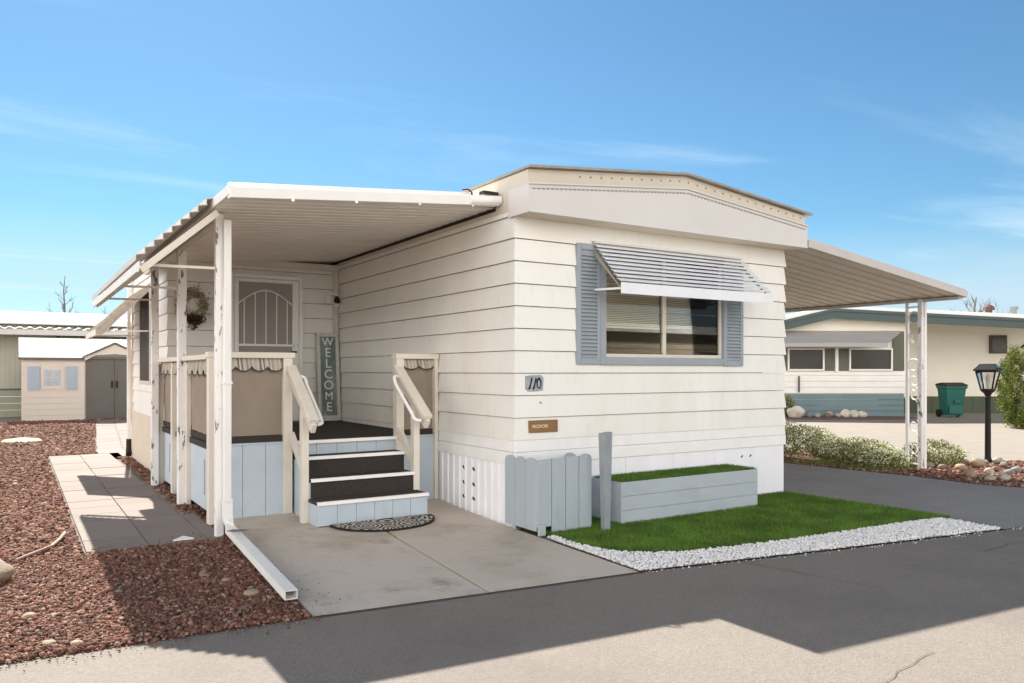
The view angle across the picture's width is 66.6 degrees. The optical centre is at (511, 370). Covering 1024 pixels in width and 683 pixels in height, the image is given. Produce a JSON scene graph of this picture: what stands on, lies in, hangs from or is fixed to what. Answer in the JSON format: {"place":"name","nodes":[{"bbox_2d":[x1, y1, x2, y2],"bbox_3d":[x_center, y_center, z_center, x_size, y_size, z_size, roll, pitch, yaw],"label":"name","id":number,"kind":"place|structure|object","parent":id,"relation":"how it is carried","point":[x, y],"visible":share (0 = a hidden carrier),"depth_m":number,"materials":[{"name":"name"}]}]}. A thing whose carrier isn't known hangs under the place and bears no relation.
{"place":"outdoors","nodes":[
{"label":"outdoors","id":0,"kind":"place"},
{"bbox_2d":[48,419,223,552],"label":"path","id":1,"kind":"structure","parent":0,"point":[102,487],"depth_m":8.20,"materials":[{"name":"concrete"}]},
{"bbox_2d":[173,536,193,540],"bbox_3d":[-2.734,1.384,6.461,0.160,0.012,0.130,0,0,-33],"label":"tile shard","id":2,"kind":"object","parent":1,"relation":"on","point":[183,538],"visible":1,"depth_m":6.42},
{"bbox_2d":[0,417,309,663],"bbox_3d":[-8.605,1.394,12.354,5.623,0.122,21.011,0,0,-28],"label":"lava rock gravel","id":3,"kind":"structure","parent":0,"point":[38,589],"depth_m":5.20,"materials":[{"name":"brown gravel"}]},
{"bbox_2d":[0,559,14,583],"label":"garden rock","id":4,"kind":"object","parent":3,"relation":"on","point":[7,571],"visible":0.96,"depth_m":5.13,"materials":[{"name":"beige stone"}]},
{"bbox_2d":[1,437,41,443],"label":"utility lid","id":5,"kind":"object","parent":3,"relation":"on","point":[13,440],"visible":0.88,"depth_m":15.24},
{"bbox_2d":[21,612,35,617],"bbox_3d":[-2.750,1.392,4.441,0.075,0.039,0.083,0,0,-33],"label":"gravel stone","id":6,"kind":"object","parent":3,"relation":"on","point":[28,614],"visible":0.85,"depth_m":4.42,"materials":[{"name":"beige stone"}]},
{"bbox_2d":[15,420,64,423],"bbox_3d":[-12.492,1.365,20.668,1.147,0.090,0.156,0,0,-26],"label":"brick edging","id":7,"kind":"object","parent":3,"relation":"on","point":[49,421],"visible":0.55,"depth_m":20.62,"materials":[{"name":"brown brick"}]},
{"bbox_2d":[15,531,66,560],"bbox_3d":[-3.657,1.371,6.150,0.108,0.038,0.905,0,0,-10],"label":"bent stick","id":8,"kind":"object","parent":3,"relation":"on","point":[63,534],"visible":1,"depth_m":6.01,"materials":[{"name":"brown wood"}]},
{"bbox_2d":[42,640,56,644],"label":"gravel stone","id":9,"kind":"object","parent":3,"relation":"on","point":[49,641],"visible":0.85,"depth_m":3.99,"materials":[{"name":"beige stone"}]},
{"bbox_2d":[70,640,82,646],"bbox_3d":[-2.227,1.394,3.991,0.059,0.034,0.064,0,0,-33],"label":"gravel stone","id":10,"kind":"object","parent":3,"relation":"on","point":[74,642],"visible":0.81,"depth_m":3.97,"materials":[{"name":"beige stone"}]},
{"bbox_2d":[121,456,206,513],"bbox_3d":[-4.714,1.395,10.187,0.296,0.071,6.038,0,0,-33],"label":"lava rock edging","id":11,"kind":"object","parent":3,"relation":"on","point":[159,490],"visible":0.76,"depth_m":9.10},
{"bbox_2d":[0,532,340,671],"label":"gravel grit","id":12,"kind":"object","parent":3,"relation":"on","point":[183,636],"visible":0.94,"depth_m":4.10,"materials":[{"name":"brown gravel"}]},
{"bbox_2d":[243,589,258,595],"bbox_3d":[-1.630,1.389,4.878,0.095,0.044,0.089,0,0,-33],"label":"gravel stone","id":13,"kind":"object","parent":3,"relation":"on","point":[248,592],"visible":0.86,"depth_m":4.85,"materials":[{"name":"beige stone"}]},
{"bbox_2d":[0,527,1023,682],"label":"road","id":14,"kind":"structure","parent":0,"point":[955,604],"depth_m":4.19,"materials":[{"name":"grey asphalt"}]},
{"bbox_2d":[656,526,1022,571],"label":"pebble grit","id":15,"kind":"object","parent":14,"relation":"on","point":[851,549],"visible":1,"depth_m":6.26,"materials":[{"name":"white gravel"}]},
{"bbox_2d":[743,542,1018,682],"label":"road crack","id":16,"kind":"object","parent":14,"relation":"on","point":[882,588],"visible":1,"depth_m":5.17,"materials":[{"name":"black asphalt"}]},
{"bbox_2d":[0,396,1023,648],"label":"ground","id":17,"kind":"structure","parent":0,"point":[626,566],"depth_m":6.51,"materials":[{"name":"grey concrete"}]},
{"bbox_2d":[47,278,76,312],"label":"bare tree","id":18,"kind":"object","parent":17,"relation":"on","point":[64,306],"visible":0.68,"depth_m":44.20,"materials":[{"name":"grey plant"}]},
{"bbox_2d":[0,311,126,416],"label":"long home","id":19,"kind":"object","parent":17,"relation":"on","point":[15,326],"visible":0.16,"depth_m":24.08,"materials":[{"name":"white metal"}]},
{"bbox_2d":[18,337,126,420],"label":"garden shed","id":20,"kind":"structure","parent":17,"relation":"on","point":[65,379],"depth_m":22.26,"materials":[{"name":"beige plastic"}]},
{"bbox_2d":[41,364,63,388],"bbox_3d":[-12.903,0.160,21.898,0.560,0.700,0.028,0,0,-33],"label":"window","id":21,"kind":"structure","parent":20,"relation":"in","point":[52,375],"depth_m":21.89,"materials":[{"name":"beige plastic"}]},
{"bbox_2d":[86,359,113,418],"bbox_3d":[-11.894,0.465,22.534,0.725,1.829,0.095,0,0,-33],"label":"door","id":22,"kind":"structure","parent":20,"relation":"in","point":[99,372],"depth_m":22.52,"materials":[{"name":"grey plastic"}]},
{"bbox_2d":[115,359,126,417],"bbox_3d":[-11.270,0.465,22.932,0.735,1.829,0.095,0,0,-33],"label":"door","id":23,"kind":"structure","parent":20,"relation":"in","point":[120,364],"depth_m":22.81,"materials":[{"name":"grey plastic"}]},
{"bbox_2d":[233,498,637,617],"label":"patio slab","id":24,"kind":"structure","parent":17,"relation":"on","point":[451,550],"depth_m":5.79,"materials":[{"name":"concrete"}]},
{"bbox_2d":[287,365,432,526],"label":"porch steps","id":25,"kind":"structure","parent":24,"relation":"on","point":[343,480],"depth_m":7.39,"materials":[{"name":"white paint"}]},
{"bbox_2d":[330,514,434,531],"bbox_3d":[-1.084,1.378,7.008,1.000,0.036,0.410,0,0,-33],"label":"doormat","id":26,"kind":"object","parent":24,"relation":"on","point":[397,523],"visible":1,"depth_m":6.96,"materials":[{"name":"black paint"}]},
{"bbox_2d":[313,571,643,617],"bbox_3d":[-0.105,1.408,4.969,2.307,0.001,0.024,0,0,-26],"label":"slab joint","id":27,"kind":"object","parent":24,"relation":"on","point":[474,594],"visible":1,"depth_m":4.89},
{"bbox_2d":[85,164,812,528],"bbox_3d":[-3.710,-0.276,13.771,6.710,3.412,16.293,0,0,-33],"label":"mobile home","id":28,"kind":"object","parent":17,"relation":"on","point":[641,314],"visible":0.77,"depth_m":8.06,"materials":[{"name":"beige"}]},
{"bbox_2d":[139,289,150,384],"bbox_3d":[-5.301,-0.475,11.264,0.023,1.330,1.050,0,0,-33],"label":"side window","id":29,"kind":"structure","parent":28,"relation":"in","point":[144,306],"depth_m":11.19,"materials":[{"name":"black glass"}]},
{"bbox_2d":[174,282,209,329],"bbox_3d":[-4.019,-0.817,9.788,0.478,0.623,0.157,0,0,-33],"label":"wreath","id":30,"kind":"object","parent":28,"relation":"attached to","point":[194,319],"visible":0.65,"depth_m":9.80,"materials":[{"name":"plant"}]},
{"bbox_2d":[232,273,302,419],"bbox_3d":[-3.222,-0.302,10.279,0.950,1.925,0.106,0,0,-33],"label":"door","id":31,"kind":"structure","parent":28,"relation":"in","point":[267,314],"depth_m":10.32,"materials":[{"name":"white paint"}]},
{"bbox_2d":[92,182,501,599],"bbox_3d":[-2.354,-0.120,7.953,2.997,3.060,6.602,0,0,-33],"label":"porch awning","id":32,"kind":"object","parent":28,"relation":"attached to","point":[226,226],"visible":0.88,"depth_m":7.05,"materials":[{"name":"white metal"}]},
{"bbox_2d":[228,529,247,531],"bbox_3d":[-2.169,1.264,6.179,0.184,0.020,0.044,0,0,-1],"label":"dead leaf","id":33,"kind":"object","parent":32,"relation":"on","point":[237,530],"visible":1,"depth_m":6.17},
{"bbox_2d":[158,352,438,524],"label":"porch deck","id":34,"kind":"structure","parent":28,"relation":"attached to","point":[263,425],"depth_m":7.43,"materials":[{"name":"white wood"}]},
{"bbox_2d":[316,333,340,420],"bbox_3d":[-2.511,0.079,10.671,0.310,1.197,0.131,0,0,-33],"label":"welcome sign","id":35,"kind":"object","parent":34,"relation":"on","point":[328,372],"visible":0.94,"depth_m":10.67,"materials":[{"name":"grey wood"}]},
{"bbox_2d":[325,293,339,332],"bbox_3d":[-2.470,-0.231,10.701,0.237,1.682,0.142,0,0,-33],"label":"flood light","id":36,"kind":"object","parent":28,"relation":"attached to","point":[336,301],"visible":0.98,"depth_m":10.75,"materials":[{"name":"white paint"}]},
{"bbox_2d":[525,375,543,391],"bbox_3d":[0.204,0.113,7.132,0.200,0.153,0.015,0,0,-33],"label":"house number plaque","id":37,"kind":"object","parent":28,"relation":"attached to","point":[533,383],"visible":1,"depth_m":7.12,"materials":[{"name":"black paint"}]},
{"bbox_2d":[528,419,557,432],"bbox_3d":[0.288,0.508,7.181,0.320,0.113,0.021,0,0,-33],"label":"name sign","id":38,"kind":"object","parent":28,"relation":"attached to","point":[537,426],"visible":1,"depth_m":7.17,"materials":[{"name":"brown wood"}]},
{"bbox_2d":[599,248,723,364],"bbox_3d":[1.555,-0.635,8.013,1.705,1.150,0.087,0,0,-33],"label":"window","id":39,"kind":"structure","parent":28,"relation":"in","point":[697,324],"depth_m":8.02,"materials":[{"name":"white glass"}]},
{"bbox_2d":[515,490,950,552],"bbox_3d":[2.130,1.406,7.278,3.800,0.001,1.860,0,0,-33],"label":"lawn base","id":40,"kind":"object","parent":17,"relation":"on","point":[705,531],"visible":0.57,"depth_m":6.75,"materials":[{"name":"green plant"}]},
{"bbox_2d":[505,452,591,536],"bbox_3d":[0.332,1.073,7.022,0.597,0.675,0.540,0,0,-33],"label":"picket screen","id":41,"kind":"object","parent":40,"relation":"on","point":[555,494],"visible":1,"depth_m":6.83,"materials":[{"name":"grey paint"}]},
{"bbox_2d":[598,432,611,530],"bbox_3d":[0.823,0.978,6.875,0.093,0.884,0.085,0,0,-33],"label":"wooden post","id":42,"kind":"object","parent":40,"relation":"on","point":[605,453],"visible":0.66,"depth_m":6.85,"materials":[{"name":"grey paint"}]},
{"bbox_2d":[592,463,757,524],"bbox_3d":[1.663,1.205,7.792,1.890,0.430,0.470,0,0,-33],"label":"planter box","id":43,"kind":"object","parent":40,"relation":"on","point":[654,495],"visible":0.94,"depth_m":7.53,"materials":[{"name":"grey paint"}]},
{"bbox_2d":[549,525,996,570],"bbox_3d":[2.325,1.409,6.764,3.894,0.001,1.255,0,0,-22],"label":"pebble base","id":44,"kind":"object","parent":17,"relation":"on","point":[755,557],"visible":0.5,"depth_m":6.02,"materials":[{"name":"grey gravel"}]},
{"bbox_2d":[547,517,999,570],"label":"white pebbles","id":45,"kind":"object","parent":44,"relation":"on","point":[910,530],"visible":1,"depth_m":6.27,"materials":[{"name":"white gravel"}]},
{"bbox_2d":[784,448,1023,486],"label":"planting bed","id":46,"kind":"object","parent":17,"relation":"on","point":[808,457],"visible":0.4,"depth_m":12.13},
{"bbox_2d":[784,420,839,459],"bbox_3d":[4.386,1.127,13.397,1.395,0.656,2.882,0,0,-19],"label":"flowering bush","id":47,"kind":"object","parent":46,"relation":"on","point":[790,431],"visible":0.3,"depth_m":12.49,"materials":[{"name":"green plant"}]},
{"bbox_2d":[784,457,923,471],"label":"weeds","id":48,"kind":"object","parent":46,"relation":"on","point":[814,462],"visible":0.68,"depth_m":11.44,"materials":[{"name":"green plant"}]},
{"bbox_2d":[805,436,917,468],"bbox_3d":[5.346,1.231,12.192,1.317,0.419,2.255,0,0,2],"label":"flowering bush","id":49,"kind":"object","parent":46,"relation":"on","point":[861,450],"visible":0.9,"depth_m":11.70,"materials":[{"name":"green plant"}]},
{"bbox_2d":[782,238,967,468],"bbox_3d":[2.141,-0.051,13.851,3.464,2.922,9.785,0,0,-33],"label":"carport","id":50,"kind":"object","parent":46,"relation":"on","point":[820,275],"visible":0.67,"depth_m":10.83,"materials":[{"name":"paint"}]},
{"bbox_2d":[808,459,1023,487],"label":"bed lava rock","id":51,"kind":"object","parent":46,"relation":"on","point":[956,475],"visible":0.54,"depth_m":10.79,"materials":[{"name":"brown gravel"}]},
{"bbox_2d":[937,464,947,469],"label":"river stone","id":52,"kind":"object","parent":51,"relation":"on","point":[942,466],"visible":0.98,"depth_m":11.09,"materials":[{"name":"beige stone"}]},
{"bbox_2d":[964,469,977,477],"bbox_3d":[6.055,1.365,10.289,0.157,0.134,0.169,0,0,-33],"label":"river stone","id":53,"kind":"object","parent":51,"relation":"on","point":[970,473],"visible":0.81,"depth_m":10.23,"materials":[{"name":"beige stone"}]},
{"bbox_2d":[969,458,985,466],"bbox_3d":[6.739,1.328,11.292,0.217,0.136,0.163,0,0,7],"label":"river stone","id":54,"kind":"object","parent":51,"relation":"on","point":[977,462],"visible":1,"depth_m":11.24,"materials":[{"name":"beige stone"}]},
{"bbox_2d":[984,475,995,480],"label":"river stone","id":55,"kind":"object","parent":51,"relation":"on","point":[989,477],"visible":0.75,"depth_m":9.98,"materials":[{"name":"grey stone"}]},
{"bbox_2d":[1000,461,1007,466],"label":"river stone","id":56,"kind":"object","parent":51,"relation":"on","point":[1003,464],"visible":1,"depth_m":11.26,"materials":[{"name":"grey stone"}]},
{"bbox_2d":[927,462,934,467],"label":"river stone","id":57,"kind":"object","parent":46,"relation":"on","point":[931,464],"visible":0.34,"depth_m":11.32,"materials":[{"name":"grey stone"}]},
{"bbox_2d":[901,438,969,465],"bbox_3d":[6.349,1.233,11.757,1.218,0.421,0.926,0,0,-54],"label":"flowering bush","id":58,"kind":"object","parent":46,"relation":"on","point":[934,451],"visible":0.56,"depth_m":11.58,"materials":[{"name":"green plant"}]},
{"bbox_2d":[954,464,966,470],"bbox_3d":[6.306,1.357,10.968,0.169,0.109,0.157,0,0,-33],"label":"river stone","id":59,"kind":"object","parent":46,"relation":"on","point":[962,467],"visible":0.98,"depth_m":10.91,"materials":[{"name":"beige stone"}]},
{"bbox_2d":[973,364,1002,462],"bbox_3d":[7.294,0.648,11.956,0.320,1.523,0.320,0,0,-45],"label":"lamp post","id":60,"kind":"object","parent":46,"relation":"on","point":[979,369],"visible":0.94,"depth_m":11.92,"materials":[{"name":"black metal"}]},
{"bbox_2d":[984,468,994,473],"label":"river stone","id":61,"kind":"object","parent":46,"relation":"on","point":[988,470],"visible":0.97,"depth_m":10.55,"materials":[{"name":"beige stone"}]},
{"bbox_2d":[992,457,1002,463],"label":"river stone","id":62,"kind":"object","parent":46,"relation":"on","point":[997,460],"visible":0.93,"depth_m":11.63,"materials":[{"name":"grey stone"}]},
{"bbox_2d":[997,473,1009,480],"bbox_3d":[6.356,1.375,10.075,0.131,0.111,0.154,0,0,9],"label":"river stone","id":63,"kind":"object","parent":46,"relation":"on","point":[1003,476],"visible":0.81,"depth_m":10.03,"materials":[{"name":"grey stone"}]},
{"bbox_2d":[1003,469,1014,474],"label":"river stone","id":64,"kind":"object","parent":46,"relation":"on","point":[1009,471],"visible":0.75,"depth_m":10.48,"materials":[{"name":"grey stone"}]},
{"bbox_2d":[1011,466,1021,472],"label":"river stone","id":65,"kind":"object","parent":46,"relation":"on","point":[1016,469],"visible":0.78,"depth_m":10.69,"materials":[{"name":"grey stone"}]},
{"bbox_2d":[952,294,1009,313],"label":"bare tree","id":66,"kind":"object","parent":17,"relation":"on","point":[974,307],"visible":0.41,"depth_m":41.97,"materials":[{"name":"brown plant"}]},
{"bbox_2d":[0,0,1023,314],"label":"sky","id":67,"kind":"structure","parent":0,"point":[898,125],"materials":[{"name":"blue"}]},
{"bbox_2d":[784,463,1023,528],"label":"driveway","id":68,"kind":"structure","parent":0,"point":[1001,507],"depth_m":9.04,"materials":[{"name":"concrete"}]},
{"bbox_2d":[785,399,1023,460],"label":"neighbour driveway","id":69,"kind":"structure","parent":0,"point":[965,431],"depth_m":18.19,"materials":[{"name":"concrete"}]},
{"bbox_2d":[785,416,915,419],"bbox_3d":[9.200,1.404,23.405,6.000,0.001,1.710,0,0,0],"label":"neighbour bed","id":70,"kind":"object","parent":69,"relation":"on","point":[872,417],"visible":0.5,"depth_m":23.55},
{"bbox_2d":[784,395,794,416],"bbox_3d":[8.442,1.056,23.991,0.608,0.759,0.481,0,0,-4],"label":"shrub","id":71,"kind":"object","parent":70,"relation":"on","point":[790,401],"visible":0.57,"depth_m":23.93,"materials":[{"name":"green plant"}]},
{"bbox_2d":[786,405,804,416],"bbox_3d":[8.647,1.261,23.749,0.473,0.424,0.530,0,0,-33],"label":"boulder","id":72,"kind":"object","parent":70,"relation":"on","point":[796,411],"visible":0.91,"depth_m":23.58,"materials":[{"name":"beige stone"}]},
{"bbox_2d":[840,409,850,416],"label":"boulder","id":73,"kind":"object","parent":70,"relation":"on","point":[845,412],"visible":0.94,"depth_m":23.65,"materials":[{"name":"beige stone"}]},
{"bbox_2d":[850,410,858,416],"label":"boulder","id":74,"kind":"object","parent":70,"relation":"on","point":[854,413],"visible":0.88,"depth_m":23.62,"materials":[{"name":"beige stone"}]},
{"bbox_2d":[858,411,867,416],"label":"boulder","id":75,"kind":"object","parent":70,"relation":"on","point":[862,414],"visible":0.87,"depth_m":23.64,"materials":[{"name":"beige stone"}]},
{"bbox_2d":[762,305,1023,415],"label":"neighbour home","id":76,"kind":"object","parent":69,"relation":"on","point":[852,353],"visible":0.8,"depth_m":24.28,"materials":[{"name":"white"}]},
{"bbox_2d":[787,348,824,370],"bbox_3d":[9.130,-0.360,24.245,1.140,0.700,0.090,0,0,0],"label":"window","id":77,"kind":"structure","parent":76,"relation":"in","point":[798,359],"depth_m":24.25,"materials":[{"name":"grey glass"}]},
{"bbox_2d":[848,348,892,370],"bbox_3d":[11.145,-0.360,24.245,1.350,0.700,0.090,0,0,0],"label":"window","id":78,"kind":"structure","parent":76,"relation":"in","point":[859,359],"depth_m":24.25,"materials":[{"name":"grey glass"}]},
{"bbox_2d":[989,335,1006,352],"bbox_3d":[16.295,-0.895,26.142,0.550,0.610,0.115,0,0,0],"label":"window","id":79,"kind":"structure","parent":76,"relation":"in","point":[997,343],"depth_m":26.09,"materials":[{"name":"grey glass"}]},
{"bbox_2d":[935,382,967,416],"bbox_3d":[13.420,0.880,23.810,0.660,1.060,0.620,0,0,0],"label":"wheeled bin","id":80,"kind":"object","parent":69,"relation":"on","point":[951,396],"visible":1,"depth_m":23.59,"materials":[{"name":"teal plastic"}]},
{"bbox_2d":[993,343,1023,428],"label":"evergreen shrub","id":81,"kind":"object","parent":69,"relation":"on","point":[1009,396],"visible":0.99,"depth_m":19.15,"materials":[{"name":"green plant"}]}
]}

